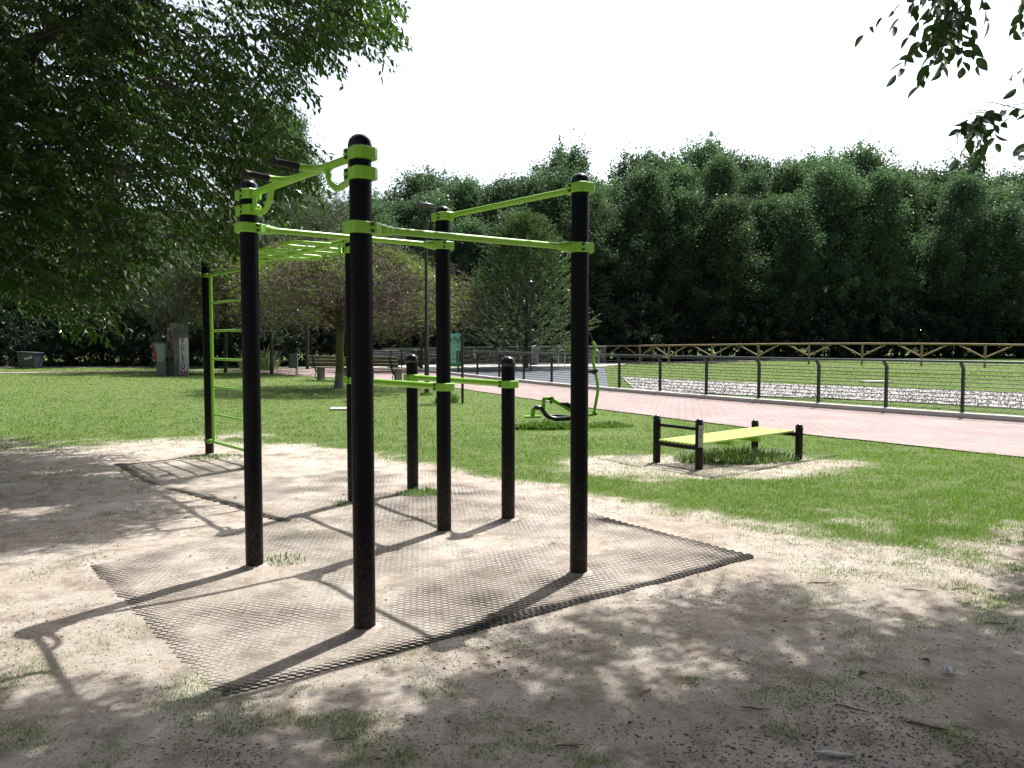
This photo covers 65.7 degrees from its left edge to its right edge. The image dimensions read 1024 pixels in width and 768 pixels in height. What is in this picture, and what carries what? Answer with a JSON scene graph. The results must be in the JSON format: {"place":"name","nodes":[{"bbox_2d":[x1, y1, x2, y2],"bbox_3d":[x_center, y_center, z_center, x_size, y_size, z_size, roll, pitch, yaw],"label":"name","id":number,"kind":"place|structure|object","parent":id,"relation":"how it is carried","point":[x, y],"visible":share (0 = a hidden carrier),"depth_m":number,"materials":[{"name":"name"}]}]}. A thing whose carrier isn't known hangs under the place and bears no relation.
{"place":"outdoors","nodes":[
{"label":"outdoors","id":0,"kind":"place"},
{"bbox_2d":[0,358,942,367],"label":"pavement","id":1,"kind":"structure","parent":0,"point":[517,364],"depth_m":51.77,"materials":[{"name":"grey concrete"}]},
{"bbox_2d":[0,346,1023,767],"bbox_3d":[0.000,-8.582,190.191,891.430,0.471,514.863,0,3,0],"label":"ground","id":2,"kind":"structure","parent":0,"point":[84,710],"depth_m":4.73,"materials":[{"name":"soil"}]},
{"bbox_2d":[0,309,52,366],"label":"woodland shrub","id":3,"kind":"object","parent":2,"relation":"on","point":[15,319],"visible":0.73,"depth_m":50.97,"materials":[{"name":"green plant"}]},
{"bbox_2d":[16,351,43,368],"bbox_3d":[-29.387,-1.465,48.429,1.135,1.049,1.060,0,3,0],"label":"dumpster","id":4,"kind":"object","parent":2,"relation":"on","point":[29,359],"visible":0.93,"depth_m":48.02,"materials":[{"name":"plastic"}]},
{"bbox_2d":[5,316,83,366],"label":"woodland shrub","id":5,"kind":"object","parent":2,"relation":"on","point":[48,334],"visible":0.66,"depth_m":50.74,"materials":[{"name":"green plant"}]},
{"bbox_2d":[46,320,121,366],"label":"woodland shrub","id":6,"kind":"object","parent":2,"relation":"on","point":[98,359],"visible":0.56,"depth_m":51.84,"materials":[{"name":"green plant"}]},
{"bbox_2d":[84,321,154,366],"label":"woodland shrub","id":7,"kind":"object","parent":2,"relation":"on","point":[115,352],"visible":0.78,"depth_m":51.48,"materials":[{"name":"green plant"}]},
{"bbox_2d":[85,203,188,364],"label":"broadleaf tree","id":8,"kind":"object","parent":2,"relation":"on","point":[138,318],"visible":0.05,"depth_m":54.45,"materials":[{"name":"green plant"}]},
{"bbox_2d":[69,233,231,343],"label":"spreading tree","id":9,"kind":"object","parent":2,"relation":"on","point":[159,323],"visible":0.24,"depth_m":43.15,"materials":[{"name":"green plant"}]},
{"bbox_2d":[153,344,168,375],"bbox_3d":[-16.965,-1.200,38.365,0.619,1.599,0.480,0,3,0],"label":"utility cabinet","id":10,"kind":"object","parent":2,"relation":"on","point":[160,355],"visible":1,"depth_m":38.20,"materials":[{"name":"grey metal"}]},
{"bbox_2d":[133,320,197,366],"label":"woodland shrub","id":11,"kind":"object","parent":2,"relation":"on","point":[147,353],"visible":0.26,"depth_m":50.74,"materials":[{"name":"green plant"}]},
{"bbox_2d":[167,324,188,374],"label":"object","id":12,"kind":"structure","parent":2,"relation":"on","point":[177,329],"depth_m":38.52,"materials":[{"name":"grey concrete"}]},
{"bbox_2d":[173,335,190,375],"bbox_3d":[-15.906,-1.373,38.300,0.739,1.932,0.550,0,3,0],"label":"utility cabinet","id":13,"kind":"object","parent":2,"relation":"on","point":[181,355],"visible":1,"depth_m":38.14,"materials":[{"name":"concrete"}]},
{"bbox_2d":[0,0,412,348],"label":"elm tree","id":14,"kind":"object","parent":2,"relation":"on","point":[39,170],"visible":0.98,"depth_m":9.18,"materials":[{"name":"green plant"}]},
{"bbox_2d":[137,236,294,372],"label":"spreading tree","id":15,"kind":"object","parent":2,"relation":"on","point":[182,281],"visible":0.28,"depth_m":40.08,"materials":[{"name":"green plant"}]},
{"bbox_2d":[154,308,283,367],"bbox_3d":[-18.826,-3.547,50.957,6.903,5.283,7.041,1,3,21],"label":"woodland shrub","id":16,"kind":"object","parent":2,"relation":"on","point":[196,360],"visible":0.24,"depth_m":49.66,"materials":[{"name":"green plant"}]},
{"bbox_2d":[214,320,288,366],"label":"woodland shrub","id":17,"kind":"object","parent":2,"relation":"on","point":[266,342],"visible":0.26,"depth_m":50.59,"materials":[{"name":"green plant"}]},
{"bbox_2d":[184,237,342,373],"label":"spreading tree","id":18,"kind":"object","parent":2,"relation":"on","point":[230,265],"visible":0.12,"depth_m":39.07,"materials":[{"name":"green plant"}]},
{"bbox_2d":[198,90,339,358],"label":"poplar tree","id":19,"kind":"object","parent":2,"relation":"on","point":[298,133],"visible":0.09,"depth_m":73.88,"materials":[{"name":"green plant"}]},
{"bbox_2d":[260,321,322,366],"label":"woodland shrub","id":20,"kind":"object","parent":2,"relation":"on","point":[293,340],"visible":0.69,"depth_m":51.83,"materials":[{"name":"green plant"}]},
{"bbox_2d":[215,181,400,368],"bbox_3d":[-12.052,-6.749,46.830,11.239,11.778,11.479,3,4,41],"label":"spreading tree","id":21,"kind":"object","parent":2,"relation":"on","point":[328,221],"visible":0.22,"depth_m":44.47,"materials":[{"name":"green plant"}]},
{"bbox_2d":[307,355,345,379],"bbox_3d":[-7.559,-0.672,33.130,2.200,1.036,0.709,2,4,35],"label":"park bench","id":22,"kind":"object","parent":2,"relation":"on","point":[323,360],"visible":0.66,"depth_m":33.19,"materials":[{"name":"brown wood"}]},
{"bbox_2d":[310,326,345,365],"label":"woodland shrub","id":23,"kind":"object","parent":2,"relation":"on","point":[328,338],"visible":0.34,"depth_m":54.14,"materials":[{"name":"green plant"}]},
{"bbox_2d":[213,222,485,388],"bbox_3d":[-5.566,-2.571,27.336,9.536,5.708,9.413,0,3,0],"label":"spreading tree","id":24,"kind":"object","parent":2,"relation":"on","point":[321,295],"visible":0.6,"depth_m":26.04,"materials":[{"name":"green plant"}]},
{"bbox_2d":[114,453,604,521],"bbox_3d":[-2.012,1.137,9.029,6.651,0.071,2.942,3,4,44],"label":"rubber mat","id":25,"kind":"object","parent":2,"relation":"on","point":[140,466],"visible":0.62,"depth_m":8.38,"materials":[{"name":"beige rubber"}]},
{"bbox_2d":[329,195,429,364],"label":"broadleaf tree","id":26,"kind":"object","parent":2,"relation":"on","point":[376,213],"visible":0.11,"depth_m":56.20,"materials":[{"name":"green plant"}]},
{"bbox_2d":[328,294,431,363],"bbox_3d":[-9.069,-3.841,56.059,7.107,5.332,6.967,2,4,35],"label":"woodland shrub","id":27,"kind":"object","parent":2,"relation":"on","point":[404,342],"visible":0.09,"depth_m":55.38,"materials":[{"name":"green plant"}]},
{"bbox_2d":[373,356,405,379],"bbox_3d":[-5.181,-0.586,31.472,2.200,1.036,0.709,2,4,35],"label":"park bench","id":28,"kind":"object","parent":2,"relation":"on","point":[378,361],"visible":0.45,"depth_m":31.02,"materials":[{"name":"brown wood"}]},
{"bbox_2d":[200,134,594,629],"bbox_3d":[-1.756,-0.184,8.229,2.433,2.820,7.982,-1,3,-23],"label":"workout rig","id":29,"kind":"object","parent":2,"relation":"on","point":[361,228],"visible":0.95,"depth_m":5.47,"materials":[{"name":"black metal"}]},
{"bbox_2d":[204,453,592,635],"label":"soil mounds","id":30,"kind":"object","parent":2,"relation":"on","point":[378,626],"visible":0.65,"depth_m":5.47,"materials":[{"name":"beige soil"}]},
{"bbox_2d":[373,196,435,347],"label":"broadleaf tree","id":31,"kind":"object","parent":2,"relation":"on","point":[398,207],"visible":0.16,"depth_m":59.64,"materials":[{"name":"green plant"}]},
{"bbox_2d":[90,517,753,695],"bbox_3d":[-0.762,1.301,6.011,4.026,0.066,3.252,-2,4,-36],"label":"rubber mat","id":32,"kind":"object","parent":2,"relation":"on","point":[515,616],"visible":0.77,"depth_m":5.20,"materials":[{"name":"grey rubber"}]},
{"bbox_2d":[417,201,434,393],"bbox_3d":[-2.599,-2.566,24.076,0.560,5.904,0.560,0,3,0],"label":"street lamp","id":33,"kind":"object","parent":2,"relation":"on","point":[425,205],"visible":0.88,"depth_m":24.03,"materials":[{"name":"metal"}]},
{"bbox_2d":[375,160,491,347],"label":"broadleaf tree","id":34,"kind":"object","parent":2,"relation":"on","point":[412,177],"visible":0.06,"depth_m":65.41,"materials":[{"name":"green plant"}]},
{"bbox_2d":[391,182,478,362],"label":"broadleaf tree","id":35,"kind":"object","parent":2,"relation":"on","point":[440,200],"visible":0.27,"depth_m":59.30,"materials":[{"name":"green plant"}]},
{"bbox_2d":[401,165,474,361],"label":"broadleaf tree","id":36,"kind":"object","parent":2,"relation":"on","point":[420,184],"visible":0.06,"depth_m":64.12,"materials":[{"name":"green plant"}]},
{"bbox_2d":[373,247,504,368],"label":"spreading tree","id":37,"kind":"object","parent":2,"relation":"on","point":[420,330],"visible":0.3,"depth_m":43.36,"materials":[{"name":"green plant"}]},
{"bbox_2d":[418,315,487,363],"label":"woodland shrub","id":38,"kind":"object","parent":2,"relation":"on","point":[459,331],"visible":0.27,"depth_m":56.12,"materials":[{"name":"green plant"}]},
{"bbox_2d":[451,333,466,402],"bbox_3d":[-1.586,-0.410,20.867,0.791,1.875,0.090,0,3,0],"label":"information panel","id":39,"kind":"object","parent":2,"relation":"on","point":[457,349],"visible":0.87,"depth_m":20.82,"materials":[{"name":"paint"}]},
{"bbox_2d":[430,165,489,346],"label":"broadleaf tree","id":40,"kind":"object","parent":2,"relation":"on","point":[465,195],"visible":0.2,"depth_m":62.96,"materials":[{"name":"green plant"}]},
{"bbox_2d":[450,214,503,361],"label":"broadleaf tree","id":41,"kind":"object","parent":2,"relation":"on","point":[472,227],"visible":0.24,"depth_m":59.99,"materials":[{"name":"green plant"}]},
{"bbox_2d":[465,311,519,362],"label":"woodland shrub","id":42,"kind":"object","parent":2,"relation":"on","point":[489,348],"visible":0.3,"depth_m":56.60,"materials":[{"name":"green plant"}]},
{"bbox_2d":[459,171,552,355],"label":"broadleaf tree","id":43,"kind":"object","parent":2,"relation":"on","point":[507,191],"visible":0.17,"depth_m":63.31,"materials":[{"name":"green plant"}]},
{"bbox_2d":[450,203,570,361],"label":"broadleaf tree","id":44,"kind":"object","parent":2,"relation":"on","point":[490,233],"visible":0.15,"depth_m":58.78,"materials":[{"name":"green plant"}]},
{"bbox_2d":[0,354,1023,767],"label":"turf grass","id":45,"kind":"structure","parent":2,"relation":"on","point":[916,506],"depth_m":9.01,"materials":[{"name":"green plant"}]},
{"bbox_2d":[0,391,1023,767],"bbox_3d":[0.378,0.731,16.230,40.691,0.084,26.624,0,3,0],"label":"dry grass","id":46,"kind":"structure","parent":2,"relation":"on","point":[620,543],"depth_m":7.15,"materials":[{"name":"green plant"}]},
{"bbox_2d":[0,435,1023,767],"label":"soil litter","id":47,"kind":"object","parent":2,"relation":"on","point":[798,725],"visible":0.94,"depth_m":3.47,"materials":[{"name":"brown soil"}]},
{"bbox_2d":[475,296,567,362],"bbox_3d":[0.952,-3.852,57.080,6.473,4.954,6.602,-2,4,-38],"label":"woodland shrub","id":48,"kind":"object","parent":2,"relation":"on","point":[535,327],"visible":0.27,"depth_m":56.30,"materials":[{"name":"green plant"}]},
{"bbox_2d":[452,209,601,367],"bbox_3d":[0.840,-5.441,45.730,8.803,9.084,8.127,0,3,0],"label":"hornbeam tree","id":49,"kind":"object","parent":2,"relation":"on","point":[531,227],"visible":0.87,"depth_m":44.82,"materials":[{"name":"green plant"}]},
{"bbox_2d":[499,165,570,348],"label":"broadleaf tree","id":50,"kind":"object","parent":2,"relation":"on","point":[529,185],"visible":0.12,"depth_m":61.88,"materials":[{"name":"green plant"}]},
{"bbox_2d":[500,419,569,429],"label":"weed plant","id":51,"kind":"object","parent":2,"relation":"on","point":[542,425],"visible":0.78,"depth_m":14.59,"materials":[{"name":"green plant"}]},
{"bbox_2d":[490,157,626,360],"bbox_3d":[3.668,-9.325,60.715,10.926,15.447,10.630,-1,3,-10],"label":"broadleaf tree","id":52,"kind":"object","parent":2,"relation":"on","point":[558,181],"visible":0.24,"depth_m":59.37,"materials":[{"name":"green plant"}]},
{"bbox_2d":[524,333,598,420],"bbox_3d":[0.985,-0.119,15.886,1.497,1.815,0.560,0,3,0],"label":"exercise machine","id":53,"kind":"object","parent":2,"relation":"on","point":[564,405],"visible":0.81,"depth_m":15.71,"materials":[{"name":"green metal"}]},
{"bbox_2d":[529,300,606,361],"bbox_3d":[4.057,-3.849,57.724,6.090,4.866,6.335,1,3,25],"label":"woodland shrub","id":54,"kind":"object","parent":2,"relation":"on","point":[601,337],"visible":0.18,"depth_m":56.78,"materials":[{"name":"green plant"}]},
{"bbox_2d":[539,137,603,351],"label":"broadleaf tree","id":55,"kind":"object","parent":2,"relation":"on","point":[561,157],"visible":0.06,"depth_m":63.24,"materials":[{"name":"green plant"}]},
{"bbox_2d":[529,179,648,360],"bbox_3d":[5.323,-8.432,59.410,9.750,13.779,10.022,0,3,-1],"label":"broadleaf tree","id":56,"kind":"object","parent":2,"relation":"on","point":[597,199],"visible":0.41,"depth_m":57.77,"materials":[{"name":"green plant"}]},
{"bbox_2d":[588,321,636,362],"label":"woodland shrub","id":57,"kind":"object","parent":2,"relation":"on","point":[606,328],"visible":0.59,"depth_m":57.02,"materials":[{"name":"green plant"}]},
{"bbox_2d":[570,174,670,359],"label":"broadleaf tree","id":58,"kind":"object","parent":2,"relation":"on","point":[616,197],"visible":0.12,"depth_m":63.29,"materials":[{"name":"green plant"}]},
{"bbox_2d":[589,203,675,360],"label":"broadleaf tree","id":59,"kind":"object","parent":2,"relation":"on","point":[645,282],"visible":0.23,"depth_m":59.83,"materials":[{"name":"green plant"}]},
{"bbox_2d":[595,143,688,354],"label":"broadleaf tree","id":60,"kind":"object","parent":2,"relation":"on","point":[623,166],"visible":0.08,"depth_m":66.89,"materials":[{"name":"green plant"}]},
{"bbox_2d":[591,155,705,360],"bbox_3d":[10.218,-9.268,59.959,9.226,15.307,9.132,0,3,-3],"label":"broadleaf tree","id":61,"kind":"object","parent":2,"relation":"on","point":[650,190],"visible":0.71,"depth_m":58.86,"materials":[{"name":"green plant"}]},
{"bbox_2d":[601,291,697,361],"bbox_3d":[9.224,-3.990,56.794,6.760,5.192,6.499,2,4,33],"label":"woodland shrub","id":62,"kind":"object","parent":2,"relation":"on","point":[635,302],"visible":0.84,"depth_m":55.77,"materials":[{"name":"green plant"}]},
{"bbox_2d":[651,324,708,361],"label":"woodland shrub","id":63,"kind":"object","parent":2,"relation":"on","point":[681,336],"visible":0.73,"depth_m":56.25,"materials":[{"name":"green plant"}]},
{"bbox_2d":[639,159,727,354],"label":"broadleaf tree","id":64,"kind":"object","parent":2,"relation":"on","point":[684,176],"visible":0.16,"depth_m":61.40,"materials":[{"name":"green plant"}]},
{"bbox_2d":[649,182,727,359],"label":"broadleaf tree","id":65,"kind":"object","parent":2,"relation":"on","point":[693,207],"visible":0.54,"depth_m":59.48,"materials":[{"name":"green plant"}]},
{"bbox_2d":[648,127,745,352],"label":"broadleaf tree","id":66,"kind":"object","parent":2,"relation":"on","point":[703,152],"visible":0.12,"depth_m":66.48,"materials":[{"name":"green plant"}]},
{"bbox_2d":[392,366,1023,421],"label":"kerb","id":67,"kind":"structure","parent":2,"relation":"on","point":[998,417],"depth_m":19.76,"materials":[{"name":"concrete"}]},
{"bbox_2d":[399,348,1023,413],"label":"metal fence","id":68,"kind":"object","parent":67,"relation":"on","point":[963,370],"visible":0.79,"depth_m":20.10,"materials":[{"name":"grey metal"}]},
{"bbox_2d":[665,148,764,355],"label":"broadleaf tree","id":69,"kind":"object","parent":2,"relation":"on","point":[722,172],"visible":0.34,"depth_m":61.66,"materials":[{"name":"green plant"}]},
{"bbox_2d":[679,302,758,359],"bbox_3d":[15.013,-3.825,58.083,5.803,4.457,5.579,0,3,-9],"label":"woodland shrub","id":70,"kind":"object","parent":2,"relation":"on","point":[708,315],"visible":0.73,"depth_m":56.94,"materials":[{"name":"green plant"}]},
{"bbox_2d":[600,443,837,478],"bbox_3d":[2.890,1.038,11.087,3.030,0.054,2.096,-2,4,-38],"label":"rubber mat","id":71,"kind":"object","parent":2,"relation":"on","point":[744,467],"visible":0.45,"depth_m":10.27,"materials":[{"name":"beige rubber"}]},
{"bbox_2d":[653,415,802,469],"bbox_3d":[2.940,0.743,10.755,2.001,0.690,0.832,-2,3,-29],"label":"sit up bench","id":72,"kind":"object","parent":2,"relation":"on","point":[754,433],"visible":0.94,"depth_m":10.57,"materials":[{"name":"yellow plastic"}]},
{"bbox_2d":[671,190,794,358],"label":"broadleaf tree","id":73,"kind":"object","parent":2,"relation":"on","point":[728,209],"visible":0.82,"depth_m":57.66,"materials":[{"name":"green plant"}]},
{"bbox_2d":[671,444,799,464],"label":"grass clump","id":74,"kind":"object","parent":2,"relation":"on","point":[738,456],"visible":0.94,"depth_m":10.68,"materials":[{"name":"green plant"}]},
{"bbox_2d":[709,159,801,356],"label":"broadleaf tree","id":75,"kind":"object","parent":2,"relation":"on","point":[757,181],"visible":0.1,"depth_m":63.26,"materials":[{"name":"green plant"}]},
{"bbox_2d":[724,304,816,359],"bbox_3d":[18.104,-3.683,56.448,5.598,4.201,5.488,-2,4,-35],"label":"woodland shrub","id":76,"kind":"object","parent":2,"relation":"on","point":[771,310],"visible":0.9,"depth_m":55.73,"materials":[{"name":"green plant"}]},
{"bbox_2d":[722,186,832,356],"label":"broadleaf tree","id":77,"kind":"object","parent":2,"relation":"on","point":[763,207],"visible":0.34,"depth_m":59.83,"materials":[{"name":"green plant"}]},
{"bbox_2d":[756,312,822,357],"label":"woodland shrub","id":78,"kind":"object","parent":2,"relation":"on","point":[802,335],"visible":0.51,"depth_m":56.70,"materials":[{"name":"green plant"}]},
{"bbox_2d":[756,144,827,350],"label":"broadleaf tree","id":79,"kind":"object","parent":2,"relation":"on","point":[782,179],"visible":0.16,"depth_m":63.11,"materials":[{"name":"green plant"}]},
{"bbox_2d":[745,187,861,356],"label":"broadleaf tree","id":80,"kind":"object","parent":2,"relation":"on","point":[804,213],"visible":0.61,"depth_m":58.52,"materials":[{"name":"green plant"}]},
{"bbox_2d":[604,343,1023,366],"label":"wooden fence","id":81,"kind":"object","parent":2,"relation":"on","point":[921,355],"visible":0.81,"depth_m":46.41,"materials":[{"name":"brown wood"}]},
{"bbox_2d":[780,143,857,351],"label":"broadleaf tree","id":82,"kind":"object","parent":2,"relation":"on","point":[812,157],"visible":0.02,"depth_m":66.16,"materials":[{"name":"green plant"}]},
{"bbox_2d":[622,377,1023,407],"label":"gravel bed","id":83,"kind":"object","parent":2,"relation":"on","point":[740,387],"visible":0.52,"depth_m":25.41,"materials":[{"name":"grey gravel"}]},
{"bbox_2d":[790,309,869,357],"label":"woodland shrub","id":84,"kind":"object","parent":2,"relation":"on","point":[840,327],"visible":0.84,"depth_m":56.16,"materials":[{"name":"green plant"}]},
{"bbox_2d":[775,151,902,357],"bbox_3d":[24.372,-9.615,60.042,9.519,15.495,9.144,0,3,-5],"label":"broadleaf tree","id":85,"kind":"object","parent":2,"relation":"on","point":[835,192],"visible":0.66,"depth_m":58.54,"materials":[{"name":"green plant"}]},
{"bbox_2d":[785,150,897,356],"bbox_3d":[25.303,-10.204,62.913,9.737,16.383,10.009,1,3,14],"label":"broadleaf tree","id":86,"kind":"object","parent":2,"relation":"on","point":[848,168],"visible":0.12,"depth_m":60.89,"materials":[{"name":"green plant"}]},
{"bbox_2d":[808,293,906,357],"bbox_3d":[25.454,-4.160,57.601,6.134,4.900,6.380,-2,3,-30],"label":"woodland shrub","id":87,"kind":"object","parent":2,"relation":"on","point":[869,300],"visible":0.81,"depth_m":56.84,"materials":[{"name":"green plant"}]},
{"bbox_2d":[824,125,910,356],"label":"broadleaf tree","id":88,"kind":"object","parent":2,"relation":"on","point":[867,157],"visible":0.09,"depth_m":62.58,"materials":[{"name":"green plant"}]},
{"bbox_2d":[826,164,937,357],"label":"broadleaf tree","id":89,"kind":"object","parent":2,"relation":"on","point":[888,186],"visible":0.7,"depth_m":58.29,"materials":[{"name":"green plant"}]},
{"bbox_2d":[856,314,932,357],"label":"woodland shrub","id":90,"kind":"object","parent":2,"relation":"on","point":[901,319],"visible":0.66,"depth_m":57.28,"materials":[{"name":"green plant"}]},
{"bbox_2d":[858,157,945,356],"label":"broadleaf tree","id":91,"kind":"object","parent":2,"relation":"on","point":[913,189],"visible":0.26,"depth_m":60.27,"materials":[{"name":"green plant"}]},
{"bbox_2d":[899,311,964,357],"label":"woodland shrub","id":92,"kind":"object","parent":2,"relation":"on","point":[939,317],"visible":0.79,"depth_m":56.75,"materials":[{"name":"green plant"}]},
{"bbox_2d":[900,171,966,352],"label":"broadleaf tree","id":93,"kind":"object","parent":2,"relation":"on","point":[931,198],"visible":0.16,"depth_m":63.83,"materials":[{"name":"green plant"}]},
{"bbox_2d":[855,0,1023,173],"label":"overhanging tree","id":94,"kind":"object","parent":2,"relation":"on","point":[937,39],"visible":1,"depth_m":4.65,"materials":[{"name":"green plant"}]},
{"bbox_2d":[909,158,975,355],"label":"broadleaf tree","id":95,"kind":"object","parent":2,"relation":"on","point":[934,171],"visible":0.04,"depth_m":65.59,"materials":[{"name":"green plant"}]},
{"bbox_2d":[921,306,1004,358],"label":"woodland shrub","id":96,"kind":"object","parent":2,"relation":"on","point":[974,323],"visible":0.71,"depth_m":56.90,"materials":[{"name":"green plant"}]},
{"bbox_2d":[907,169,1023,357],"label":"broadleaf tree","id":97,"kind":"object","parent":2,"relation":"on","point":[969,192],"visible":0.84,"depth_m":58.06,"materials":[{"name":"green plant"}]},
{"bbox_2d":[937,140,1000,190],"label":"pale tree","id":98,"kind":"object","parent":2,"relation":"on","point":[971,160],"visible":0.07,"depth_m":66.56,"materials":[{"name":"green plant"}]},
{"bbox_2d":[932,194,1023,357],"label":"broadleaf tree","id":99,"kind":"object","parent":2,"relation":"on","point":[1011,225],"visible":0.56,"depth_m":57.54,"materials":[{"name":"green plant"}]},
{"bbox_2d":[942,288,1023,357],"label":"woodland shrub","id":100,"kind":"object","parent":2,"relation":"on","point":[1018,323],"visible":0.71,"depth_m":56.59,"materials":[{"name":"green plant"}]},
{"bbox_2d":[951,176,1023,351],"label":"broadleaf tree","id":101,"kind":"object","parent":2,"relation":"on","point":[1001,193],"visible":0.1,"depth_m":62.42,"materials":[{"name":"green plant"}]},
{"bbox_2d":[0,368,1023,456],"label":"path","id":102,"kind":"structure","parent":0,"point":[988,436],"depth_m":16.50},
{"bbox_2d":[0,0,1023,343],"label":"sky","id":103,"kind":"structure","parent":0,"point":[481,82],"materials":[{"name":"white"}]},
{"bbox_2d":[419,367,607,386],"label":"road","id":104,"kind":"structure","parent":0,"point":[537,373],"depth_m":38.72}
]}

